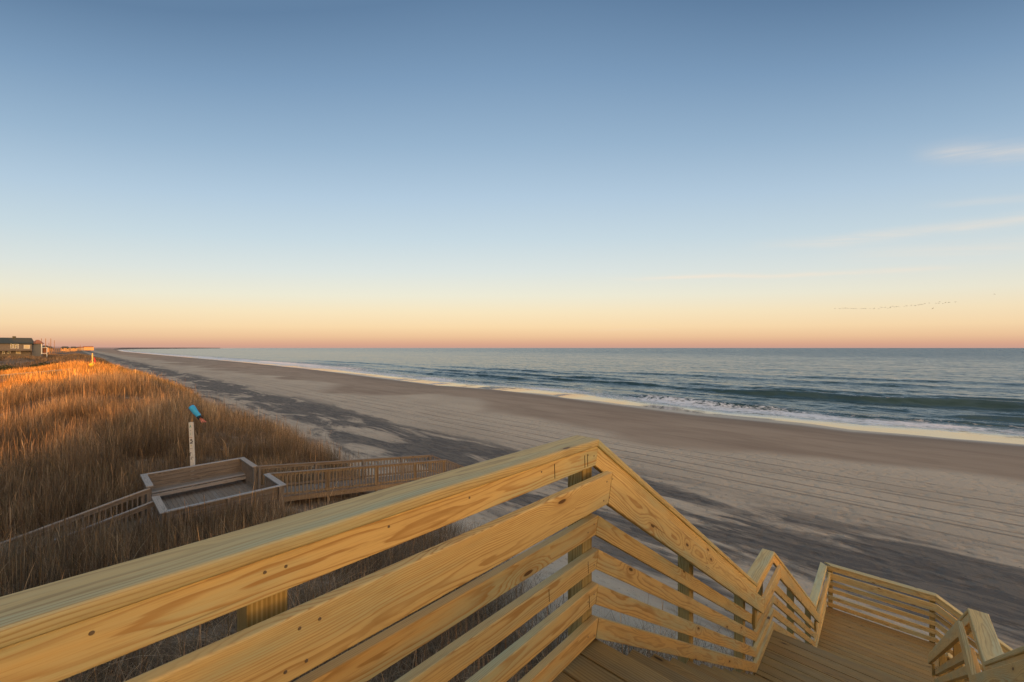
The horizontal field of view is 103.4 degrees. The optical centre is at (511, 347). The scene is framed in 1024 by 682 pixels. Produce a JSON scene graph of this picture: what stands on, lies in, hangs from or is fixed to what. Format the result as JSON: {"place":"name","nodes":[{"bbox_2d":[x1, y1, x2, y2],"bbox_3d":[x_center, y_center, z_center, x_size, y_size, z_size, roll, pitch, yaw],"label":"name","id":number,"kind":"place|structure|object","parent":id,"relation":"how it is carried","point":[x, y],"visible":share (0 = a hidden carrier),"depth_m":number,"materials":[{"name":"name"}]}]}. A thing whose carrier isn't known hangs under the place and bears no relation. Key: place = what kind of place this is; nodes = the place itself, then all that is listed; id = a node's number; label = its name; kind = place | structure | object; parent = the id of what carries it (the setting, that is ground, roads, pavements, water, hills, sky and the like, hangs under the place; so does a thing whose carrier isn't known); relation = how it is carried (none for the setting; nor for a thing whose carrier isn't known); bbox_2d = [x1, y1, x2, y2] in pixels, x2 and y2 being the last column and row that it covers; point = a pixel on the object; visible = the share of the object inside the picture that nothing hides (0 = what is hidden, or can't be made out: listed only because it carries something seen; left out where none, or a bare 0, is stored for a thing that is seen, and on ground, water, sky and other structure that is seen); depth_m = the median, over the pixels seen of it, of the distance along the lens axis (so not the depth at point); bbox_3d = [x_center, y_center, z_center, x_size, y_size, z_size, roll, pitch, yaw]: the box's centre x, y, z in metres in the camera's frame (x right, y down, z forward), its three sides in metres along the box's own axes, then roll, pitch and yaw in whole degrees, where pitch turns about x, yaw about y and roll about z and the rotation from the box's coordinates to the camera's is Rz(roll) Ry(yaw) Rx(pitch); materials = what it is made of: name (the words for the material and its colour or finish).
{"place":"outdoors","nodes":[
{"label":"outdoors","id":0,"kind":"place"},
{"bbox_2d":[94,348,194,349],"bbox_3d":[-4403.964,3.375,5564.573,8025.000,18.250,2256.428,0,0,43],"label":"distant shore","id":1,"kind":"structure","parent":0,"point":[143,348],"depth_m":3830.48,"materials":[{"name":"grey"}]},
{"bbox_2d":[0,348,1023,681],"bbox_3d":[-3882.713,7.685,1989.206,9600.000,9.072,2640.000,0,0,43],"label":"sand","id":2,"kind":"structure","parent":0,"point":[942,518],"depth_m":26.66,"materials":[{"name":"beige sand"}]},
{"bbox_2d":[0,365,18,370],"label":"dune shrub","id":3,"kind":"object","parent":2,"relation":"on","point":[2,367],"visible":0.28,"depth_m":93.28,"materials":[{"name":"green plant"}]},
{"bbox_2d":[0,336,46,357],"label":"beach house","id":4,"kind":"structure","parent":2,"relation":"on","point":[14,346],"depth_m":191.85,"materials":[{"name":"grey wood"}]},
{"bbox_2d":[1,369,70,379],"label":"dune walkway","id":5,"kind":"structure","parent":2,"relation":"on","point":[8,375],"depth_m":60.84,"materials":[{"name":"brown wood"}]},
{"bbox_2d":[29,362,58,367],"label":"dune shrub","id":6,"kind":"object","parent":2,"relation":"on","point":[35,365],"visible":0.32,"depth_m":109.87,"materials":[{"name":"brown plant"}]},
{"bbox_2d":[47,346,80,352],"bbox_3d":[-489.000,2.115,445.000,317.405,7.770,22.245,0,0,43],"label":"house","id":7,"kind":"structure","parent":2,"relation":"on","point":[74,348],"depth_m":418.62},
{"bbox_2d":[83,346,93,349],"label":"beach house","id":8,"kind":"structure","parent":2,"relation":"on","point":[88,347],"depth_m":1031.96,"materials":[{"name":"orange wood"}]},
{"bbox_2d":[89,353,95,367],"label":"rescue post","id":9,"kind":"object","parent":2,"relation":"on","point":[91,365],"visible":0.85,"depth_m":73.54,"materials":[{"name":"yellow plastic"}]},
{"bbox_2d":[0,352,209,400],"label":"dune grass","id":10,"kind":"structure","parent":2,"relation":"on","point":[82,365],"depth_m":72.52,"materials":[{"name":"brown plant"}]},
{"bbox_2d":[189,413,194,485],"bbox_3d":[-14.055,4.593,17.796,0.270,3.768,0.103,0,0,0],"label":"marker post","id":11,"kind":"object","parent":2,"relation":"on","point":[191,444],"visible":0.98,"depth_m":17.75,"materials":[{"name":"white paint"}]},
{"bbox_2d":[189,405,205,421],"bbox_3d":[-13.779,2.888,17.735,0.811,0.769,0.237,0,0,11],"label":"windsock","id":12,"kind":"object","parent":11,"relation":"attached to","point":[194,411],"visible":1,"depth_m":17.70,"materials":[{"name":"blue fabric"}]},
{"bbox_2d":[0,368,391,596],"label":"dune grass","id":13,"kind":"structure","parent":2,"relation":"on","point":[168,413],"depth_m":19.00,"materials":[{"name":"brown plant"}]},
{"bbox_2d":[0,454,463,558],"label":"old boardwalk","id":14,"kind":"structure","parent":2,"relation":"on","point":[245,480],"depth_m":17.21,"materials":[{"name":"grey wood"}]},
{"bbox_2d":[0,489,752,681],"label":"dune grass","id":15,"kind":"structure","parent":2,"relation":"on","point":[373,566],"depth_m":7.69,"materials":[{"name":"brown plant"}]},
{"bbox_2d":[0,435,1023,681],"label":"beach stairway","id":16,"kind":"object","parent":2,"relation":"on","point":[62,629],"visible":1,"depth_m":1.47,"materials":[{"name":"brown wood"}]},
{"bbox_2d":[0,0,1023,347],"label":"sky","id":17,"kind":"structure","parent":0,"point":[174,173],"materials":[{"name":"blue"}]},
{"bbox_2d":[118,348,1023,443],"bbox_3d":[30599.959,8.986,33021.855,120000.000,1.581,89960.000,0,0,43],"label":"sea","id":18,"kind":"structure","parent":0,"point":[977,394],"depth_m":129.76,"materials":[{"name":"liquid"}]}
]}

